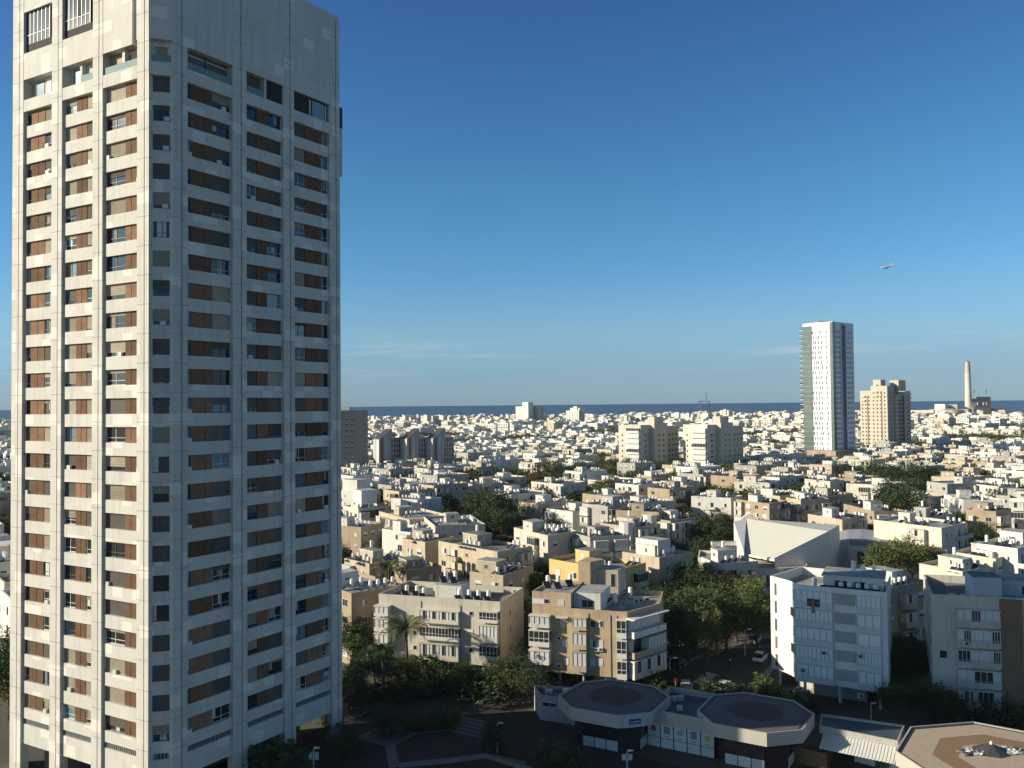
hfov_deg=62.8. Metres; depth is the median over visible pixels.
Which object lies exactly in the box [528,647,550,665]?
bay window
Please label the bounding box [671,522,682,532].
bay window
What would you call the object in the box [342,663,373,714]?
tree
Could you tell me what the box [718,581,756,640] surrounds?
tree
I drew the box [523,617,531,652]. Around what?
tree
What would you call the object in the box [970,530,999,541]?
tree
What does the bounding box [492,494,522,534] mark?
tree
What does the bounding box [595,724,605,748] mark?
shop window
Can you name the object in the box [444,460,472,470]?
apartment block
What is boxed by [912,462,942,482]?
tree
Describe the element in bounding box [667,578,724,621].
tree
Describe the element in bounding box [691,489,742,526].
apartment block
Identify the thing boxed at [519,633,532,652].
tree
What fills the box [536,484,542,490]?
bay window
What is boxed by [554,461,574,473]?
tree
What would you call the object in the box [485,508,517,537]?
tree
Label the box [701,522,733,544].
tree
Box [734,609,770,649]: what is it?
tree
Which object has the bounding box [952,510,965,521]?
tree
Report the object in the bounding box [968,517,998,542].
tree
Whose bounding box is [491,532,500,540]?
tree
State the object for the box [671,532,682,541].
bay window
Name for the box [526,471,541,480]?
tree
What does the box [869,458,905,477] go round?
tree
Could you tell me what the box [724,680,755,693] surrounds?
bush
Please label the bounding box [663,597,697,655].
tree
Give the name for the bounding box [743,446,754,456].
apartment block
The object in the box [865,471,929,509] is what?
tree
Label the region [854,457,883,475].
tree
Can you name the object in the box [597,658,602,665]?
window
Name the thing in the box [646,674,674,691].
bush
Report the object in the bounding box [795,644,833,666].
bay window
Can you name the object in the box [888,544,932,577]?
tree
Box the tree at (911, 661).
[890,642,929,682]
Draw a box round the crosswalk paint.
[693,672,716,683]
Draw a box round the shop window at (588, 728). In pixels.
[583,722,593,746]
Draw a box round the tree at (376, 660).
[358,645,392,684]
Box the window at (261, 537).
[247,527,280,546]
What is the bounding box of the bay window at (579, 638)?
[572,631,587,649]
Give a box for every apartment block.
[0,448,10,452]
[0,462,10,472]
[0,533,9,540]
[341,463,379,473]
[341,467,386,479]
[341,478,379,509]
[341,488,386,520]
[341,510,383,561]
[342,540,402,577]
[342,568,402,664]
[362,464,377,472]
[368,452,372,460]
[370,472,395,488]
[371,415,382,419]
[373,570,523,671]
[374,464,413,478]
[376,505,443,527]
[378,474,421,493]
[380,459,417,467]
[382,519,430,555]
[383,483,435,508]
[383,549,441,583]
[391,487,441,512]
[400,416,415,420]
[402,469,425,481]
[402,526,453,564]
[407,458,427,462]
[414,463,456,475]
[419,457,446,465]
[419,470,468,482]
[419,477,467,513]
[420,512,484,538]
[421,415,438,424]
[438,524,533,599]
[439,415,453,420]
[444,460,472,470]
[447,457,469,464]
[454,443,476,448]
[454,446,481,451]
[456,449,486,460]
[461,477,508,497]
[463,460,497,475]
[469,458,491,464]
[470,557,528,603]
[474,447,498,454]
[479,449,513,460]
[485,468,525,487]
[487,456,524,469]
[489,484,546,528]
[492,442,521,451]
[502,447,525,453]
[510,442,534,449]
[513,450,526,458]
[514,517,576,567]
[518,458,554,473]
[518,489,573,525]
[523,450,557,458]
[525,442,546,449]
[528,557,669,685]
[531,476,585,500]
[541,459,570,473]
[542,447,561,453]
[544,501,585,531]
[546,451,567,461]
[549,547,648,589]
[555,443,582,449]
[561,455,595,466]
[562,446,591,454]
[563,466,607,485]
[565,452,599,461]
[571,525,629,558]
[575,442,592,446]
[579,494,642,531]
[582,444,609,453]
[582,488,635,502]
[588,475,632,487]
[596,417,614,421]
[597,446,618,454]
[600,510,662,549]
[605,454,618,459]
[606,441,618,446]
[615,473,664,495]
[616,502,666,522]
[617,458,655,475]
[618,417,678,463]
[621,415,634,421]
[622,536,692,601]
[629,495,675,509]
[635,467,671,481]
[647,476,696,509]
[655,465,675,474]
[655,509,696,550]
[660,472,699,491]
[662,460,689,469]
[671,412,685,417]
[676,462,720,473]
[677,468,728,485]
[681,413,696,418]
[683,416,743,465]
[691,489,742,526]
[697,413,719,418]
[701,541,757,593]
[711,470,761,489]
[720,409,732,415]
[733,489,790,521]
[734,461,775,473]
[734,471,777,494]
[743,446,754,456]
[743,446,761,449]
[744,453,754,460]
[748,483,797,499]
[751,444,785,455]
[753,452,791,460]
[756,457,787,466]
[762,443,786,449]
[762,467,805,489]
[765,463,800,474]
[770,560,892,708]
[776,462,808,472]
[778,450,804,458]
[781,445,803,451]
[786,454,810,464]
[786,487,831,522]
[790,483,852,508]
[792,441,803,446]
[801,451,831,463]
[801,466,832,477]
[803,474,843,491]
[808,506,867,530]
[809,460,848,475]
[836,467,879,490]
[844,452,878,460]
[844,495,904,529]
[846,477,908,502]
[848,455,884,470]
[856,442,864,446]
[858,446,873,454]
[860,442,885,450]
[865,565,924,644]
[870,440,897,447]
[872,448,905,457]
[874,508,972,553]
[879,453,898,462]
[891,501,954,519]
[893,446,920,456]
[895,443,919,446]
[896,455,925,462]
[900,461,939,472]
[905,445,924,451]
[909,490,943,511]
[917,449,945,458]
[918,444,935,447]
[919,451,940,462]
[919,547,989,578]
[923,446,950,451]
[923,571,1023,715]
[925,459,944,470]
[927,472,993,493]
[931,471,984,480]
[941,453,973,462]
[941,460,975,468]
[941,489,1003,521]
[943,442,959,448]
[944,450,973,458]
[950,446,980,452]
[954,438,971,445]
[954,535,1002,572]
[955,463,983,474]
[965,454,979,460]
[965,496,1011,536]
[972,438,997,444]
[972,457,1004,465]
[974,444,1003,450]
[974,448,1009,456]
[975,528,1023,573]
[976,459,1005,473]
[976,474,1016,497]
[985,473,1022,482]
[990,452,1023,461]
[993,441,1014,445]
[996,460,1023,472]
[996,483,1023,507]
[997,438,1021,442]
[1000,462,1023,477]
[1003,443,1023,450]
[1004,459,1023,465]
[1007,447,1021,452]
[1009,490,1023,529]
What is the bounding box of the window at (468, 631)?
[466,629,472,634]
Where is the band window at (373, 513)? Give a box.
[361,509,384,517]
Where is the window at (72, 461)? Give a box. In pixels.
[65,454,91,469]
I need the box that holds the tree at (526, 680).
[512,660,549,704]
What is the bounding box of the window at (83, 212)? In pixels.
[66,205,91,222]
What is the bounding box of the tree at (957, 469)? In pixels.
[942,464,965,472]
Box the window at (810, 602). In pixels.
[807,598,819,612]
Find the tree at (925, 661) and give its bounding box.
[900,641,928,680]
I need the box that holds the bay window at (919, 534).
[911,528,926,540]
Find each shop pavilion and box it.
[559,679,670,752]
[697,692,814,767]
[895,721,1023,767]
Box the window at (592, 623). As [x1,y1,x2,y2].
[590,620,595,627]
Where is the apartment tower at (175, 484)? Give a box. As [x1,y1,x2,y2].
[9,0,341,767]
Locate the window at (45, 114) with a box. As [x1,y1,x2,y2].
[28,107,51,125]
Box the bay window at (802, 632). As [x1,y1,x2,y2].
[794,626,833,647]
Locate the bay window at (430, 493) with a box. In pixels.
[426,491,435,496]
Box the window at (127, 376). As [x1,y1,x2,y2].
[107,369,136,385]
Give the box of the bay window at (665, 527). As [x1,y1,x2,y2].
[658,522,669,532]
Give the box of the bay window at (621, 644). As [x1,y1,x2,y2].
[616,639,627,659]
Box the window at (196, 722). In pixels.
[188,703,229,733]
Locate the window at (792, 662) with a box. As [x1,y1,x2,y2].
[791,660,794,671]
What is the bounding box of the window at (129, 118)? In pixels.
[107,110,136,130]
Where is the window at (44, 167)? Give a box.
[28,160,51,177]
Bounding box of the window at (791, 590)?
[790,588,793,598]
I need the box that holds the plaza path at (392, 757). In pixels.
[385,745,398,767]
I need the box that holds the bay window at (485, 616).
[478,610,499,623]
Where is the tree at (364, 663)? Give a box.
[342,655,378,676]
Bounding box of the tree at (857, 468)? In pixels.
[847,462,868,473]
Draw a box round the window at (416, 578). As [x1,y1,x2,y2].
[412,576,418,580]
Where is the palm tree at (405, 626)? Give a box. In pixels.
[378,614,430,680]
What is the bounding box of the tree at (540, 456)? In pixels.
[536,452,553,460]
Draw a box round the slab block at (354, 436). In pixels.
[341,407,367,465]
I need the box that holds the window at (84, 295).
[66,288,91,304]
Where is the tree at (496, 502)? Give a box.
[467,482,523,535]
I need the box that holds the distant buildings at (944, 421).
[0,410,1023,644]
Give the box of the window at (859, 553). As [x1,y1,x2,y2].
[857,551,863,564]
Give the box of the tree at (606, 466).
[603,462,616,473]
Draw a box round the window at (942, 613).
[938,610,946,618]
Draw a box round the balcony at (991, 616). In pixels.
[955,608,1000,628]
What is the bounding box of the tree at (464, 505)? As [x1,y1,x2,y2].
[457,494,478,513]
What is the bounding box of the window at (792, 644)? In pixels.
[791,642,794,653]
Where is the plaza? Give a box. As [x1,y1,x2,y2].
[301,690,680,767]
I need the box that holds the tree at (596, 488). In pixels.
[588,485,607,492]
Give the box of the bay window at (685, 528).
[680,520,690,530]
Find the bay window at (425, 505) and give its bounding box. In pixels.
[419,501,429,509]
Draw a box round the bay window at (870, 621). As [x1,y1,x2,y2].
[856,613,880,634]
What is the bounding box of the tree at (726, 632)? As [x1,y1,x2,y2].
[700,614,735,658]
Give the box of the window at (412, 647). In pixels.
[410,645,416,649]
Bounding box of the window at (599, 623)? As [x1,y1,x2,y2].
[597,620,602,627]
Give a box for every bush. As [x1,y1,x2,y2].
[242,737,316,767]
[272,738,319,767]
[319,714,354,739]
[335,729,371,759]
[343,683,383,714]
[360,676,402,705]
[370,713,408,739]
[382,669,424,700]
[392,653,426,675]
[395,712,426,734]
[403,668,445,697]
[415,710,442,731]
[418,651,441,675]
[420,668,468,697]
[425,658,463,685]
[425,704,461,728]
[439,706,461,730]
[457,661,496,692]
[461,667,525,704]
[477,734,509,754]
[529,740,566,761]
[535,735,584,767]
[544,671,573,685]
[547,741,593,767]
[548,673,578,686]
[564,673,585,686]
[585,675,599,680]
[628,669,657,684]
[635,669,671,684]
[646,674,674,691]
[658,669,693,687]
[660,664,673,681]
[691,687,711,692]
[699,677,727,693]
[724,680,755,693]
[747,672,777,693]
[754,681,782,695]
[760,683,799,698]
[783,691,805,707]
[793,688,831,715]
[924,690,987,723]
[965,696,1023,729]
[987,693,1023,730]
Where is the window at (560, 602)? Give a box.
[558,599,563,605]
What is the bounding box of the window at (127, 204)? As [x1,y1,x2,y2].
[107,196,136,215]
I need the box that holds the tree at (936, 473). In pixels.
[925,466,948,480]
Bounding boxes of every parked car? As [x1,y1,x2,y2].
[667,656,686,668]
[680,679,692,688]
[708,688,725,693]
[715,679,739,691]
[748,633,761,644]
[752,650,767,662]
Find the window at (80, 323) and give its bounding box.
[66,315,91,331]
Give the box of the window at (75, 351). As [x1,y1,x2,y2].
[66,343,91,358]
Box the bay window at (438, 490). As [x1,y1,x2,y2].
[435,487,443,494]
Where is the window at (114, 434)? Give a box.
[107,427,136,442]
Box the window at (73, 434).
[66,427,91,441]
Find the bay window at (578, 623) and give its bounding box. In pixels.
[572,616,587,630]
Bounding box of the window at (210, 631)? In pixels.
[188,619,229,645]
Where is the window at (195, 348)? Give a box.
[188,340,228,357]
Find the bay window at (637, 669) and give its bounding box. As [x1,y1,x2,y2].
[628,650,666,680]
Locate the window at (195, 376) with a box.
[188,369,228,384]
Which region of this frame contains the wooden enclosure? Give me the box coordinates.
[793,747,832,767]
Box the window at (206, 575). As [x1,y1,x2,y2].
[188,563,229,586]
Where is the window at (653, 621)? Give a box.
[638,614,659,629]
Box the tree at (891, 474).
[879,459,916,480]
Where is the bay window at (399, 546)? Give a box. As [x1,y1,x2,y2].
[397,544,401,554]
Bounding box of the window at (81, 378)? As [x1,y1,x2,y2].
[66,371,91,386]
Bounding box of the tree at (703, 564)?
[693,561,707,570]
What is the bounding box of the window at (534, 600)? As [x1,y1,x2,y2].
[532,598,543,603]
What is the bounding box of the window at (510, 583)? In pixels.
[508,580,512,586]
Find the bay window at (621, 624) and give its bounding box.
[616,619,626,638]
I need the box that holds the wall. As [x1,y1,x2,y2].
[399,753,532,767]
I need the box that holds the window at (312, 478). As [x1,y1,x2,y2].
[295,471,327,486]
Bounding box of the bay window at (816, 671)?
[795,662,833,685]
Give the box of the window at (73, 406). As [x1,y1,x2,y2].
[66,399,91,413]
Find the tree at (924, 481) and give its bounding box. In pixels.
[904,471,928,491]
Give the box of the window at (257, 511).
[247,501,280,519]
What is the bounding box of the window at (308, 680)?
[296,667,328,690]
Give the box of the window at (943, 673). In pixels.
[940,670,947,678]
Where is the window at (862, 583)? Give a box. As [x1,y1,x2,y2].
[854,581,864,589]
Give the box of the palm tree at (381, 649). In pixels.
[367,642,396,702]
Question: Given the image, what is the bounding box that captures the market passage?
[819,714,904,767]
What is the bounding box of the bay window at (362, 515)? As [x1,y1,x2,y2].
[359,512,369,520]
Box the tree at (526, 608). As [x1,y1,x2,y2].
[523,588,531,615]
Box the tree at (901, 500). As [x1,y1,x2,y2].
[879,480,933,510]
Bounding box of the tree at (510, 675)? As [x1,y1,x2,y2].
[497,665,528,698]
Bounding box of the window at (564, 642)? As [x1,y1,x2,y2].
[562,640,566,646]
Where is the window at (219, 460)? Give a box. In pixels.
[188,453,229,470]
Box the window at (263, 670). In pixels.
[248,658,281,681]
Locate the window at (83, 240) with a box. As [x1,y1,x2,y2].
[66,232,91,249]
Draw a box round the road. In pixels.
[665,627,771,692]
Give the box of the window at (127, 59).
[104,48,136,74]
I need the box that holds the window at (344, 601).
[342,598,347,606]
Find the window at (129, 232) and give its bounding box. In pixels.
[107,224,136,243]
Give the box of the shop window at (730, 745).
[725,739,736,764]
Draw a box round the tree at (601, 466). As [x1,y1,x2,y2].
[587,462,603,468]
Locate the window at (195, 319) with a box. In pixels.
[188,312,228,329]
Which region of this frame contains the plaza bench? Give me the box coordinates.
[457,698,469,702]
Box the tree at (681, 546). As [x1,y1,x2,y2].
[670,539,688,550]
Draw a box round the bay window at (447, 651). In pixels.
[419,641,459,661]
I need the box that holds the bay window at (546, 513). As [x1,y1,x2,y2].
[544,511,553,519]
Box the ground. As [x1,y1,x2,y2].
[0,512,1023,767]
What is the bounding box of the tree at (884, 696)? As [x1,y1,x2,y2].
[871,678,915,723]
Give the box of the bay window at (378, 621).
[374,616,390,631]
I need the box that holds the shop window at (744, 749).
[738,741,750,767]
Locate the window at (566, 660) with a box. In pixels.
[564,658,568,664]
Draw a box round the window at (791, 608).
[790,606,793,616]
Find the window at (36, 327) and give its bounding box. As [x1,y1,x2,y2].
[27,319,50,334]
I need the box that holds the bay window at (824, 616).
[794,607,832,629]
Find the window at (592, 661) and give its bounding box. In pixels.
[590,658,595,665]
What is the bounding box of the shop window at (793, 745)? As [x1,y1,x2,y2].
[792,744,794,763]
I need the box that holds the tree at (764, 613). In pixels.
[735,576,770,650]
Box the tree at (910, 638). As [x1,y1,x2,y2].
[892,624,927,679]
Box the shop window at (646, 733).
[645,726,647,744]
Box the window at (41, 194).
[28,186,50,203]
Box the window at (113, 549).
[106,541,135,559]
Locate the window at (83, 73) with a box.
[70,63,92,85]
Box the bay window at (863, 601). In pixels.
[856,594,880,615]
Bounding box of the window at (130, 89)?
[107,81,136,102]
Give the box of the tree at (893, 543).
[882,533,930,567]
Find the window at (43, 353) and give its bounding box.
[27,346,50,361]
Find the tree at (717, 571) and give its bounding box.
[700,563,729,592]
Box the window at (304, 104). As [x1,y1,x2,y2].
[294,92,326,121]
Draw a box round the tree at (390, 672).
[370,654,407,684]
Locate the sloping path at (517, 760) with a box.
[493,754,525,763]
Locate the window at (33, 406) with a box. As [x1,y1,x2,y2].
[27,400,50,413]
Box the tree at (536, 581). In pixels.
[525,571,544,610]
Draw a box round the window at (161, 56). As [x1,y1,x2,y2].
[152,41,170,62]
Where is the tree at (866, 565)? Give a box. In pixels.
[859,559,886,568]
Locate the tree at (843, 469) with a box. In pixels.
[829,459,856,474]
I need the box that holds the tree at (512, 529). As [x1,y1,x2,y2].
[508,521,522,537]
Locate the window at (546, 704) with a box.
[542,701,555,707]
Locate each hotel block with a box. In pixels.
[516,402,543,420]
[566,406,584,421]
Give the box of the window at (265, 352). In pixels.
[247,344,280,359]
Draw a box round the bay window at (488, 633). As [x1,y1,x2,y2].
[478,623,499,643]
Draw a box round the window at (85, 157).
[66,149,92,168]
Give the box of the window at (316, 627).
[296,618,327,639]
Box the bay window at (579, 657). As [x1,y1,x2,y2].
[572,650,587,672]
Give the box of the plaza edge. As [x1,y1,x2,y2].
[357,688,512,716]
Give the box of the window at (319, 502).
[295,495,327,512]
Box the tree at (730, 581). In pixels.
[709,570,737,593]
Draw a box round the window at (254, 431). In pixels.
[247,424,280,438]
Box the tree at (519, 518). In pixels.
[504,508,527,531]
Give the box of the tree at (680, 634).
[663,618,709,673]
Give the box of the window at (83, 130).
[67,122,92,141]
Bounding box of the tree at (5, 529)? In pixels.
[1,519,9,533]
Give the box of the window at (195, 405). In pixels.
[188,398,229,412]
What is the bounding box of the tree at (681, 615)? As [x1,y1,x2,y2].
[664,594,714,663]
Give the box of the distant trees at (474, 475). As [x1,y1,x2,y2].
[0,411,1023,559]
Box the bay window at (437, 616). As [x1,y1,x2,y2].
[419,608,459,624]
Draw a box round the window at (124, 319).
[107,311,136,328]
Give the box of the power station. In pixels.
[971,389,1004,412]
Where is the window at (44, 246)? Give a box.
[27,239,50,256]
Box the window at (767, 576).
[766,575,770,586]
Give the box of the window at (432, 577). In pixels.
[429,574,435,580]
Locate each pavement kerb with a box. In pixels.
[680,642,745,661]
[757,663,774,681]
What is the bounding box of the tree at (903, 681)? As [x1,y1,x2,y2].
[891,673,921,696]
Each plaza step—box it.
[452,730,482,737]
[456,727,484,734]
[457,724,485,731]
[459,720,486,728]
[461,717,484,724]
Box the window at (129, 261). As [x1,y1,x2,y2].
[107,253,136,271]
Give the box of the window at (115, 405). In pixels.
[107,398,136,413]
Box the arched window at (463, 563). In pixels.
[462,561,464,577]
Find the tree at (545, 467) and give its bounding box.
[539,457,564,476]
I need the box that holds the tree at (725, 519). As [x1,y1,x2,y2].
[708,507,732,533]
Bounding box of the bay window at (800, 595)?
[794,589,832,610]
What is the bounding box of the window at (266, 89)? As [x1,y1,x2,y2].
[246,75,281,104]
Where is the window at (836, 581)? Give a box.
[835,580,846,587]
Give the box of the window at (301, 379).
[295,373,326,386]
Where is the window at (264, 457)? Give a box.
[247,449,280,465]
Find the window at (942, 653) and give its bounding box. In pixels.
[939,650,946,658]
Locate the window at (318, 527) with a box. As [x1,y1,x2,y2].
[295,520,327,537]
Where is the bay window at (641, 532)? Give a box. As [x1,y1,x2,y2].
[636,528,648,536]
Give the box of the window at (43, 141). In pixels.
[28,133,51,151]
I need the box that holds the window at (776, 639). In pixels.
[775,636,777,648]
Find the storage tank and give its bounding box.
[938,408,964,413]
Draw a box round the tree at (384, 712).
[366,700,399,732]
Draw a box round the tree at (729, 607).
[700,590,758,652]
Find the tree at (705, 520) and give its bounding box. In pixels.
[696,509,720,533]
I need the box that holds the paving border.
[359,726,415,746]
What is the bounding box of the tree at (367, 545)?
[361,541,376,547]
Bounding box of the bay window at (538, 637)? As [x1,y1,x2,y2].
[528,628,550,647]
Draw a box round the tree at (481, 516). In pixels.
[471,503,502,532]
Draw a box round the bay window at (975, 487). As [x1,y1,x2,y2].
[973,485,978,492]
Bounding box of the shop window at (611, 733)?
[606,726,617,751]
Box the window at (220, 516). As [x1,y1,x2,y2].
[188,508,229,528]
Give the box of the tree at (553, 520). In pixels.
[544,513,561,526]
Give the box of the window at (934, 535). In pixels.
[931,532,936,537]
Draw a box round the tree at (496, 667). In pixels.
[483,657,518,692]
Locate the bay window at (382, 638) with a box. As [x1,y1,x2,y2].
[373,631,390,645]
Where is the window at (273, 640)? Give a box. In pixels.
[247,632,280,654]
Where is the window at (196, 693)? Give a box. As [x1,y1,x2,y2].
[188,675,229,702]
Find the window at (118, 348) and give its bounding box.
[107,340,136,356]
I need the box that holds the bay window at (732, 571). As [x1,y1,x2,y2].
[722,568,736,579]
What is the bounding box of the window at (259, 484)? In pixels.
[247,475,280,492]
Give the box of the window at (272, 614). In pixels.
[247,606,280,627]
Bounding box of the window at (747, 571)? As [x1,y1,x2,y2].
[744,570,750,575]
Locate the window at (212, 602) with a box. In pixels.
[188,591,229,615]
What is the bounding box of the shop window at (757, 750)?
[751,744,763,767]
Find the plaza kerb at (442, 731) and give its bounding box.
[415,729,491,752]
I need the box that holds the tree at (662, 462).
[658,460,671,464]
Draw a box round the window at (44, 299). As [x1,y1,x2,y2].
[27,293,50,308]
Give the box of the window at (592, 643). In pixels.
[590,640,595,646]
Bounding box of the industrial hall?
[911,404,970,413]
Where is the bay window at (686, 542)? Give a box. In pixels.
[683,539,691,549]
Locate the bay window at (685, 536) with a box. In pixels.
[683,530,691,540]
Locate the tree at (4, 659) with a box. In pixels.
[0,633,9,714]
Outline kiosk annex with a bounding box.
[534,685,574,724]
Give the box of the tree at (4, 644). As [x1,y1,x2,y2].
[0,624,9,689]
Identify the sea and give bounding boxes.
[0,400,1023,419]
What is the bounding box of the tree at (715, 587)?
[681,581,740,614]
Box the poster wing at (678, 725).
[647,686,716,758]
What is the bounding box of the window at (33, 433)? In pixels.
[26,426,49,440]
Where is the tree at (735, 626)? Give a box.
[721,613,748,642]
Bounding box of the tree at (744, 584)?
[730,570,769,616]
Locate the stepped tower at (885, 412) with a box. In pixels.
[860,380,912,446]
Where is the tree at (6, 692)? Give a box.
[0,663,9,720]
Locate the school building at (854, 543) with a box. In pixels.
[840,529,946,578]
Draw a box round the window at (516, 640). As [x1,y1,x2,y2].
[514,638,517,648]
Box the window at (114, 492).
[106,484,136,500]
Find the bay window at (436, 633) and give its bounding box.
[419,625,459,641]
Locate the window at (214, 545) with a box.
[188,536,229,557]
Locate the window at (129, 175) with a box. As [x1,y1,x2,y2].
[107,167,136,187]
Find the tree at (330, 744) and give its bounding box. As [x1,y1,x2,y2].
[320,727,350,761]
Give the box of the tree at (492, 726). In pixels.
[477,714,508,750]
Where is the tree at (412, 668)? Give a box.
[397,658,423,677]
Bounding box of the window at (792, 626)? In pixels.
[790,624,793,634]
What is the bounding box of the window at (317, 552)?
[295,544,327,562]
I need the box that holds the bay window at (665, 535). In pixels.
[661,532,669,538]
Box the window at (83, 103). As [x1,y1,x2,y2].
[67,95,92,114]
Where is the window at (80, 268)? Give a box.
[66,260,91,277]
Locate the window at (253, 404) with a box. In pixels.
[247,398,280,411]
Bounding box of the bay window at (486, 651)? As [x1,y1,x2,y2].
[478,643,499,661]
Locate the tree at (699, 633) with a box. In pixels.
[674,597,725,676]
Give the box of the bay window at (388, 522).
[385,518,392,526]
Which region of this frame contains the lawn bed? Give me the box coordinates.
[430,761,506,767]
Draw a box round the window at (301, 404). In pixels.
[295,398,327,411]
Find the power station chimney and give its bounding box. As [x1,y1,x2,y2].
[964,361,975,411]
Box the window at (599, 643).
[597,640,602,647]
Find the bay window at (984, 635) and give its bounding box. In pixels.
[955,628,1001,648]
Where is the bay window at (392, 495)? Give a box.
[389,493,397,500]
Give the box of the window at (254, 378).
[247,371,280,385]
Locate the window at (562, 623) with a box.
[560,620,564,627]
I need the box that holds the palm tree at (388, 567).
[370,558,408,579]
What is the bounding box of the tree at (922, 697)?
[900,675,940,723]
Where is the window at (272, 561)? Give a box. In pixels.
[247,553,280,573]
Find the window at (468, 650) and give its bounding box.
[465,647,472,652]
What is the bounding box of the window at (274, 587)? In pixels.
[247,579,280,600]
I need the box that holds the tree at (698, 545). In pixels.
[687,535,715,560]
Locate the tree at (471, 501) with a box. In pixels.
[455,482,500,514]
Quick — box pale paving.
[361,728,411,744]
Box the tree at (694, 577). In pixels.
[678,561,716,591]
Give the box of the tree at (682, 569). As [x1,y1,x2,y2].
[669,555,700,585]
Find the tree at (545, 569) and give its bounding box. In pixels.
[534,558,548,580]
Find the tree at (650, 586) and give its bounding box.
[646,575,657,588]
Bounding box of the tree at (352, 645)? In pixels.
[342,630,369,660]
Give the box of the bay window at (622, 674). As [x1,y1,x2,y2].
[616,659,627,679]
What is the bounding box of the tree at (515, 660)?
[503,650,532,688]
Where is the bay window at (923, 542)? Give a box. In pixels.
[911,540,926,545]
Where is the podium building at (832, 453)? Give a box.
[805,449,857,460]
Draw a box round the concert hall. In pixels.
[710,514,839,568]
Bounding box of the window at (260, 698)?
[248,684,281,709]
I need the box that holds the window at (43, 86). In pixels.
[31,76,51,97]
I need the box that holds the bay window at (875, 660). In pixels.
[857,651,881,673]
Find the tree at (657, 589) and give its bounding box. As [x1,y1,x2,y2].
[634,579,670,608]
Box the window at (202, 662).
[188,647,229,673]
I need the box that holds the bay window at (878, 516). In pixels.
[877,515,889,518]
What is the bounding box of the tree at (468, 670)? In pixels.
[449,659,474,693]
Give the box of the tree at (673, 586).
[655,572,693,606]
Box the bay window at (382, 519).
[380,517,385,526]
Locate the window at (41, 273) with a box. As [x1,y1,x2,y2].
[27,266,50,282]
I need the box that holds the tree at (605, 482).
[589,474,618,489]
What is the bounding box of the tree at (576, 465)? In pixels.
[565,457,590,469]
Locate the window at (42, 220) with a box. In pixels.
[27,213,50,229]
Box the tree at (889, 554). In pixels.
[857,540,914,570]
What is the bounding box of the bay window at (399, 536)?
[397,533,409,544]
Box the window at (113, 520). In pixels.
[106,513,135,530]
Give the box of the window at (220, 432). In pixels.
[188,425,229,441]
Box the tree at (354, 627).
[342,611,374,649]
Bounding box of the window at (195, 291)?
[188,283,228,302]
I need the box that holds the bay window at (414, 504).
[407,502,416,508]
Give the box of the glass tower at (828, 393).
[799,321,855,454]
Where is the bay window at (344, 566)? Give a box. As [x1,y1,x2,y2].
[342,564,354,568]
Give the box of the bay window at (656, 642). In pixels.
[642,631,666,654]
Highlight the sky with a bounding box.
[0,0,1023,409]
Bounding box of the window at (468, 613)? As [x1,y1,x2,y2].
[466,611,472,615]
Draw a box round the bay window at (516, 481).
[514,478,520,484]
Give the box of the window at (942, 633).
[939,630,946,638]
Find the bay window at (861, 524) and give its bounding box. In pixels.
[858,521,867,529]
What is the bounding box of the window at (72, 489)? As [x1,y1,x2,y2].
[65,482,91,497]
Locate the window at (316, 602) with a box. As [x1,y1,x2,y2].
[296,593,327,613]
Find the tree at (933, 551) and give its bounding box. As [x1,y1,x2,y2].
[910,539,949,560]
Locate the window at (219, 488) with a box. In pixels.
[188,480,229,499]
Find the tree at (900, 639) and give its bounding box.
[892,630,916,676]
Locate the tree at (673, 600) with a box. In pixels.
[663,586,698,606]
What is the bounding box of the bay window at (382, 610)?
[373,604,390,616]
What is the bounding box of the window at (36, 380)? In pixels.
[27,373,50,387]
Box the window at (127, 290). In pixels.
[107,282,136,299]
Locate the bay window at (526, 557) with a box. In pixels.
[518,551,533,565]
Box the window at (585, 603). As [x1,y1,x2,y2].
[582,600,592,607]
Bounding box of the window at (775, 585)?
[774,583,776,595]
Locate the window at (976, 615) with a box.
[972,611,980,621]
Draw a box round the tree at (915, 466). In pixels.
[898,457,934,482]
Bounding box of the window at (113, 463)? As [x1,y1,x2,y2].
[106,456,136,471]
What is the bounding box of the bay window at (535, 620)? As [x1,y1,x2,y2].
[528,613,550,627]
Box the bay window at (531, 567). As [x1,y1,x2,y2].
[524,564,533,574]
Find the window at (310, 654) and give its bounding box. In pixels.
[296,642,328,665]
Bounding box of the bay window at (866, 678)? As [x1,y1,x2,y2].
[857,671,881,691]
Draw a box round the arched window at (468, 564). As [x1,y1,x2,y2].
[467,562,469,578]
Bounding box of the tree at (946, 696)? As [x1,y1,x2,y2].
[917,678,965,723]
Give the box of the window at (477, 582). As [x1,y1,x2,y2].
[475,580,481,584]
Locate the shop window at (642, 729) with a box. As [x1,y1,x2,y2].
[640,726,644,748]
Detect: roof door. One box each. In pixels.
[451,587,455,598]
[611,574,615,587]
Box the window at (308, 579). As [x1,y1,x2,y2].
[296,569,328,588]
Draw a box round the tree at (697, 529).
[684,518,713,558]
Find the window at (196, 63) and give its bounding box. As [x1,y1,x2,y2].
[188,51,230,84]
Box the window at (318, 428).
[295,422,327,436]
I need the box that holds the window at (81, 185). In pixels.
[66,177,91,195]
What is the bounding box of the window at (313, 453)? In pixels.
[295,446,327,461]
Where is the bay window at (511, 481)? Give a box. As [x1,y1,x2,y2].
[507,479,513,484]
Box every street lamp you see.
[308,747,319,767]
[622,749,632,767]
[744,628,749,655]
[869,702,876,719]
[961,665,971,717]
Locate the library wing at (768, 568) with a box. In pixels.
[698,550,806,593]
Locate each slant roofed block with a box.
[373,428,400,463]
[401,428,426,460]
[426,428,453,463]
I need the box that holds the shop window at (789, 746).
[788,744,791,767]
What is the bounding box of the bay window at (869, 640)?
[857,632,881,653]
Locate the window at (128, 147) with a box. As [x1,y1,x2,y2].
[106,138,136,159]

